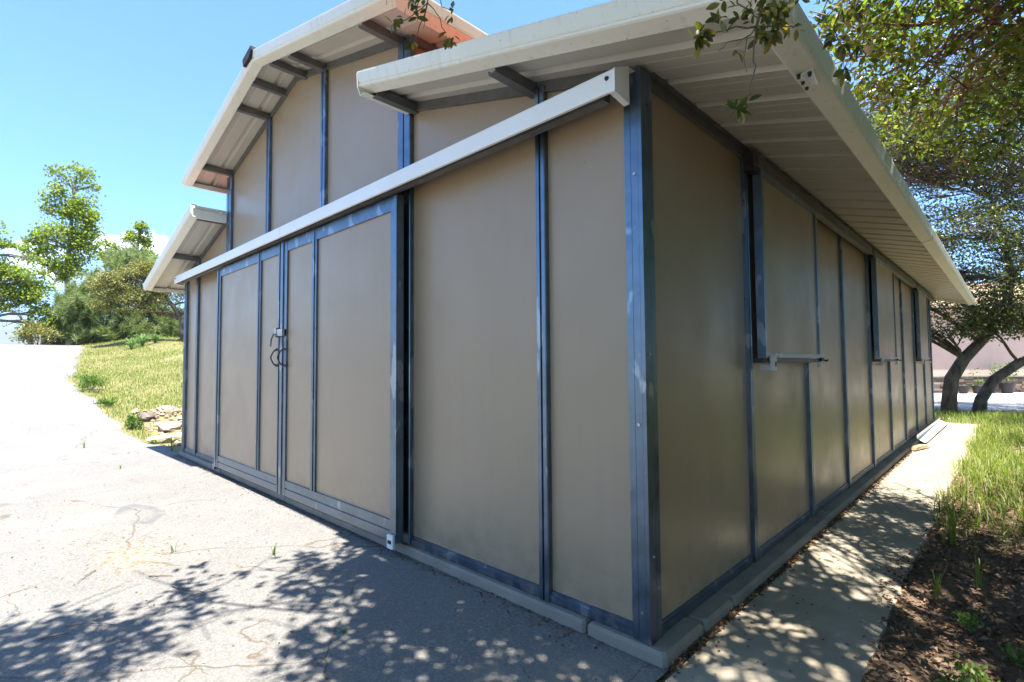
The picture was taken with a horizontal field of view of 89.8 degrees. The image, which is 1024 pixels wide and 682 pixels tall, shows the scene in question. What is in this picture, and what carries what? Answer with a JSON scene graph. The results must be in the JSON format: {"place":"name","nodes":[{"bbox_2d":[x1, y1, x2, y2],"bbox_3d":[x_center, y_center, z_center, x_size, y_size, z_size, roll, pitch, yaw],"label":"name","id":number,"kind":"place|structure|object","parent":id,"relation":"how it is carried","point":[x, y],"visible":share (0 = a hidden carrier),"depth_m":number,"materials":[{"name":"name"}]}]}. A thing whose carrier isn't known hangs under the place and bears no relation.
{"place":"outdoors","nodes":[
{"label":"outdoors","id":0,"kind":"place"},
{"bbox_2d":[0,329,40,344],"bbox_3d":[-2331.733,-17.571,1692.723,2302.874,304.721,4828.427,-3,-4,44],"label":"hills","id":1,"kind":"structure","parent":0,"point":[4,337],"depth_m":2152.91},
{"bbox_2d":[65,335,182,446],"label":"bank grass","id":2,"kind":"structure","parent":0,"point":[114,376],"depth_m":13.71,"materials":[{"name":"green plant"}]},
{"bbox_2d":[0,344,671,681],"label":"driveway","id":3,"kind":"structure","parent":0,"point":[51,419],"depth_m":2.82,"materials":[{"name":"concrete"}]},
{"bbox_2d":[38,633,68,639],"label":"dry twig","id":4,"kind":"object","parent":3,"relation":"on","point":[51,636],"visible":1,"depth_m":2.31,"materials":[{"name":"grey wood"}]},
{"bbox_2d":[65,621,113,625],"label":"dry twig","id":5,"kind":"object","parent":3,"relation":"on","point":[86,623],"visible":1,"depth_m":2.42,"materials":[{"name":"grey wood"}]},
{"bbox_2d":[20,527,220,605],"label":"dry needles","id":6,"kind":"object","parent":3,"relation":"on","point":[116,570],"visible":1,"depth_m":3.33,"materials":[{"name":"plant"}]},
{"bbox_2d":[167,432,178,450],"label":"grass tuft","id":7,"kind":"object","parent":3,"relation":"on","point":[171,441],"visible":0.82,"depth_m":7.51,"materials":[{"name":"green plant"}]},
{"bbox_2d":[172,585,205,592],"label":"dry twig","id":8,"kind":"object","parent":3,"relation":"on","point":[186,589],"visible":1,"depth_m":2.79,"materials":[{"name":"grey wood"}]},
{"bbox_2d":[270,543,277,554],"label":"grass tuft","id":9,"kind":"object","parent":3,"relation":"on","point":[273,551],"visible":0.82,"depth_m":3.31,"materials":[{"name":"green plant"}]},
{"bbox_2d":[3,456,617,681],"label":"leaf litter","id":10,"kind":"object","parent":3,"relation":"on","point":[215,576],"visible":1,"depth_m":3.10,"materials":[{"name":"brown plant"}]},
{"bbox_2d":[171,455,602,652],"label":"leaf litter","id":11,"kind":"object","parent":3,"relation":"on","point":[404,557],"visible":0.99,"depth_m":3.16,"materials":[{"name":"brown plant"}]},
{"bbox_2d":[0,0,1023,329],"label":"sky","id":12,"kind":"structure","parent":0,"point":[131,90],"materials":[{"name":"blue"}]},
{"bbox_2d":[66,337,1023,681],"bbox_3d":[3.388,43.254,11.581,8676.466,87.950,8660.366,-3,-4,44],"label":"ground","id":13,"kind":"structure","parent":0,"point":[178,449],"depth_m":12.43,"materials":[{"name":"plant"}]},
{"bbox_2d":[1,299,44,343],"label":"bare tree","id":14,"kind":"object","parent":13,"relation":"on","point":[20,317],"visible":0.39,"depth_m":22.33,"materials":[{"name":"plant"}]},
{"bbox_2d":[0,220,64,332],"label":"sweetgum tree","id":15,"kind":"object","parent":13,"relation":"on","point":[29,289],"visible":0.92,"depth_m":20.20,"materials":[{"name":"green plant"}]},
{"bbox_2d":[5,319,63,344],"bbox_3d":[-18.382,-0.305,19.745,1.780,1.176,1.656,-1,-3,15],"label":"shrub","id":16,"kind":"object","parent":13,"relation":"on","point":[27,330],"visible":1,"depth_m":19.61,"materials":[{"name":"green plant"}]},
{"bbox_2d":[14,160,106,344],"bbox_3d":[-21.964,-4.056,25.090,2.904,9.984,3.459,-3,-4,44],"label":"sweetgum tree","id":17,"kind":"object","parent":13,"relation":"on","point":[78,241],"visible":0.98,"depth_m":24.95,"materials":[{"name":"green plant"}]},
{"bbox_2d":[36,332,125,344],"bbox_3d":[-21.427,0.258,25.986,2.200,1.230,3.900,-3,-4,44],"label":"shelter","id":18,"kind":"object","parent":13,"relation":"on","point":[57,342],"depth_m":25.71,"materials":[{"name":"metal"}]},
{"bbox_2d":[69,372,108,390],"bbox_3d":[-9.579,0.942,11.679,0.683,0.469,0.766,1,-3,-21],"label":"weed","id":19,"kind":"object","parent":13,"relation":"on","point":[93,380],"visible":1,"depth_m":11.57,"materials":[{"name":"green plant"}]},
{"bbox_2d":[93,397,119,405],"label":"weed","id":20,"kind":"object","parent":13,"relation":"on","point":[109,402],"visible":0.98,"depth_m":10.37,"materials":[{"name":"green plant"}]},
{"bbox_2d":[44,239,182,344],"bbox_3d":[-17.140,-2.221,22.866,4.281,5.309,5.829,-3,-4,44],"label":"pine tree","id":21,"kind":"object","parent":13,"relation":"on","point":[81,321],"visible":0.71,"depth_m":21.79,"materials":[{"name":"green plant"}]},
{"bbox_2d":[91,217,158,307],"bbox_3d":[-22.285,-3.106,29.758,2.292,8.321,3.114,-1,-3,19],"label":"sweetgum tree","id":22,"kind":"object","parent":13,"relation":"on","point":[142,240],"visible":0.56,"depth_m":29.99,"materials":[{"name":"green plant"}]},
{"bbox_2d":[122,412,143,428],"bbox_3d":[-6.642,1.402,9.000,0.372,0.338,0.319,-3,-4,44],"label":"weed","id":23,"kind":"object","parent":13,"relation":"on","point":[131,420],"visible":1,"depth_m":8.96,"materials":[{"name":"green plant"}]},
{"bbox_2d":[84,257,183,341],"bbox_3d":[-13.876,-1.553,20.240,2.646,3.312,4.651,-3,-4,44],"label":"oak bush","id":24,"kind":"object","parent":13,"relation":"on","point":[116,289],"visible":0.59,"depth_m":19.60,"materials":[{"name":"green plant"}]},
{"bbox_2d":[123,338,147,348],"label":"strap leaf plant","id":25,"kind":"object","parent":13,"relation":"on","point":[131,343],"visible":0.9,"depth_m":18.46,"materials":[{"name":"green plant"}]},
{"bbox_2d":[132,334,150,345],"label":"strap leaf plant","id":26,"kind":"object","parent":13,"relation":"on","point":[143,337],"visible":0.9,"depth_m":18.97,"materials":[{"name":"green plant"}]},
{"bbox_2d":[138,412,158,421],"bbox_3d":[-6.808,1.434,9.612,0.454,0.227,0.357,-3,-4,44],"label":"rock","id":27,"kind":"object","parent":13,"relation":"on","point":[147,416],"visible":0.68,"depth_m":9.48,"materials":[{"name":"grey stone"}]},
{"bbox_2d":[128,405,181,445],"bbox_3d":[-6.123,1.476,9.294,3.065,0.488,0.926,-3,-4,44],"label":"rubble","id":28,"kind":"object","parent":13,"relation":"on","point":[158,413],"visible":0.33,"depth_m":9.50,"materials":[{"name":"beige stone"}]},
{"bbox_2d":[148,333,163,342],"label":"strap leaf plant","id":29,"kind":"object","parent":13,"relation":"on","point":[155,338],"visible":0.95,"depth_m":19.52,"materials":[{"name":"green plant"}]},
{"bbox_2d":[146,433,181,440],"bbox_3d":[-5.508,1.527,8.278,0.617,0.096,0.122,1,-3,-27],"label":"flashing strip","id":30,"kind":"object","parent":13,"relation":"on","point":[163,436],"visible":0.72,"depth_m":8.24,"materials":[{"name":"silver metal"}]},
{"bbox_2d":[156,405,178,414],"bbox_3d":[-6.736,1.365,10.024,0.428,0.226,0.360,-3,-4,44],"label":"rock","id":31,"kind":"object","parent":13,"relation":"on","point":[166,409],"visible":0.82,"depth_m":9.90,"materials":[{"name":"beige stone"}]},
{"bbox_2d":[157,421,181,431],"bbox_3d":[-6.019,1.526,9.058,0.542,0.234,0.398,-3,-4,44],"label":"rock","id":32,"kind":"object","parent":13,"relation":"on","point":[168,426],"visible":0.69,"depth_m":8.91,"materials":[{"name":"beige stone"}]},
{"bbox_2d":[143,0,974,674],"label":"barn","id":33,"kind":"structure","parent":13,"relation":"on","point":[607,322],"depth_m":3.06,"materials":[{"name":"metal"}]},
{"bbox_2d":[214,243,280,492],"bbox_3d":[-2.724,0.264,5.214,1.790,2.233,0.096,-3,-4,44],"label":"sliding door","id":34,"kind":"structure","parent":33,"relation":"in","point":[246,427],"depth_m":5.16,"materials":[{"name":"metal"}]},
{"bbox_2d":[269,194,403,543],"bbox_3d":[-1.442,0.198,3.956,1.953,2.233,0.117,-3,-4,44],"label":"sliding door","id":35,"kind":"structure","parent":33,"relation":"in","point":[340,442],"depth_m":3.78,"materials":[{"name":"metal"}]},
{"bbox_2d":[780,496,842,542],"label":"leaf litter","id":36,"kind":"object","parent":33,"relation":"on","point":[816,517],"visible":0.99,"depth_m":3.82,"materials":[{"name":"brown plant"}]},
{"bbox_2d":[383,0,1023,175],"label":"live oak","id":37,"kind":"object","parent":13,"relation":"on","point":[1006,44],"visible":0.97,"depth_m":3.34,"materials":[{"name":"green plant"}]},
{"bbox_2d":[856,52,1023,413],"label":"oak tree","id":38,"kind":"object","parent":13,"relation":"on","point":[958,367],"visible":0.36,"depth_m":11.82,"materials":[{"name":"green plant"}]},
{"bbox_2d":[886,42,1023,414],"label":"oak tree","id":39,"kind":"object","parent":13,"relation":"on","point":[985,392],"visible":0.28,"depth_m":11.86,"materials":[{"name":"green plant"}]},
{"bbox_2d":[665,422,979,681],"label":"concrete walk","id":40,"kind":"structure","parent":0,"point":[810,654],"depth_m":2.66,"materials":[{"name":"grey concrete"}]},
{"bbox_2d":[665,441,954,677],"bbox_3d":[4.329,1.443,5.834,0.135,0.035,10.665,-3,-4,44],"label":"leaf litter","id":41,"kind":"object","parent":40,"relation":"on","point":[784,568],"visible":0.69,"depth_m":2.88,"materials":[{"name":"brown plant"}]},
{"bbox_2d":[910,444,930,449],"bbox_3d":[5.589,1.449,7.014,0.521,0.063,0.064,1,-3,-33],"label":"wood scrap","id":42,"kind":"object","parent":40,"relation":"on","point":[918,447],"visible":1,"depth_m":6.95,"materials":[{"name":"beige wood"}]},
{"bbox_2d":[916,418,946,442],"bbox_3d":[7.063,1.462,8.584,0.118,0.122,3.100,-3,-4,45],"label":"gutter length","id":43,"kind":"object","parent":40,"relation":"on","point":[928,433],"visible":1,"depth_m":8.38,"materials":[{"name":"white metal"}]},
{"bbox_2d":[854,472,1023,681],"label":"dirt bed","id":44,"kind":"object","parent":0,"point":[949,587],"visible":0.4,"depth_m":2.52,"materials":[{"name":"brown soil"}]},
{"bbox_2d":[930,565,947,601],"bbox_3d":[2.168,1.241,2.611,0.173,0.203,0.090,1,-3,-25],"label":"grass tuft","id":45,"kind":"object","parent":44,"relation":"on","point":[937,585],"visible":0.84,"depth_m":2.62,"materials":[{"name":"green plant"}]},
{"bbox_2d":[921,496,975,545],"bbox_3d":[2.913,1.218,3.468,0.211,0.314,0.278,0,-3,-2],"label":"grass tuft","id":46,"kind":"object","parent":44,"relation":"on","point":[952,540],"visible":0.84,"depth_m":3.40,"materials":[{"name":"green plant"}]},
{"bbox_2d":[929,651,999,681],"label":"weed","id":47,"kind":"object","parent":44,"relation":"on","point":[979,674],"visible":1,"depth_m":1.90,"materials":[{"name":"green plant"}]},
{"bbox_2d":[953,609,983,635],"bbox_3d":[2.047,1.265,2.295,0.085,0.149,0.126,-1,-3,20],"label":"weed","id":48,"kind":"object","parent":44,"relation":"on","point":[968,623],"visible":0.9,"depth_m":2.30,"materials":[{"name":"green plant"}]},
{"bbox_2d":[964,555,988,588],"bbox_3d":[2.487,1.241,2.728,0.115,0.208,0.179,-1,-3,8],"label":"grass tuft","id":49,"kind":"object","parent":44,"relation":"on","point":[978,581],"visible":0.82,"depth_m":2.72,"materials":[{"name":"green plant"}]},
{"bbox_2d":[999,641,1023,667],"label":"weed","id":50,"kind":"object","parent":44,"relation":"on","point":[1010,650],"visible":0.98,"depth_m":2.04,"materials":[{"name":"green plant"}]},
{"bbox_2d":[925,408,1023,557],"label":"tall grass","id":51,"kind":"structure","parent":0,"point":[991,433],"depth_m":5.23,"materials":[{"name":"green plant"}]},
{"bbox_2d":[934,392,1023,410],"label":"gravel lot","id":52,"kind":"structure","parent":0,"point":[1006,401],"depth_m":15.34,"materials":[{"name":"grey gravel"}]},
{"bbox_2d":[958,386,968,393],"bbox_3d":[16.735,1.807,19.038,0.355,0.285,0.355,-3,-4,44],"label":"plant pot","id":53,"kind":"object","parent":52,"relation":"on","point":[962,389],"visible":0.85,"depth_m":18.93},
{"bbox_2d":[967,367,984,393],"bbox_3d":[17.198,1.462,19.019,0.516,0.967,0.569,-3,-4,44],"label":"plant pot","id":54,"kind":"object","parent":52,"relation":"on","point":[976,389],"visible":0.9,"depth_m":18.98,"materials":[{"name":"green plant"}]},
{"bbox_2d":[930,283,1023,392],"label":"stucco building","id":55,"kind":"structure","parent":52,"relation":"on","point":[985,357],"depth_m":19.59,"materials":[{"name":"pink concrete"}]},
{"bbox_2d":[989,360,1022,392],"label":"potted plant","id":56,"kind":"object","parent":52,"relation":"on","point":[1006,387],"visible":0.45,"depth_m":18.96,"materials":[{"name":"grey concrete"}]},
{"bbox_2d":[935,407,1023,426],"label":"tall grass","id":57,"kind":"structure","parent":0,"point":[938,414],"depth_m":10.76,"materials":[{"name":"green plant"}]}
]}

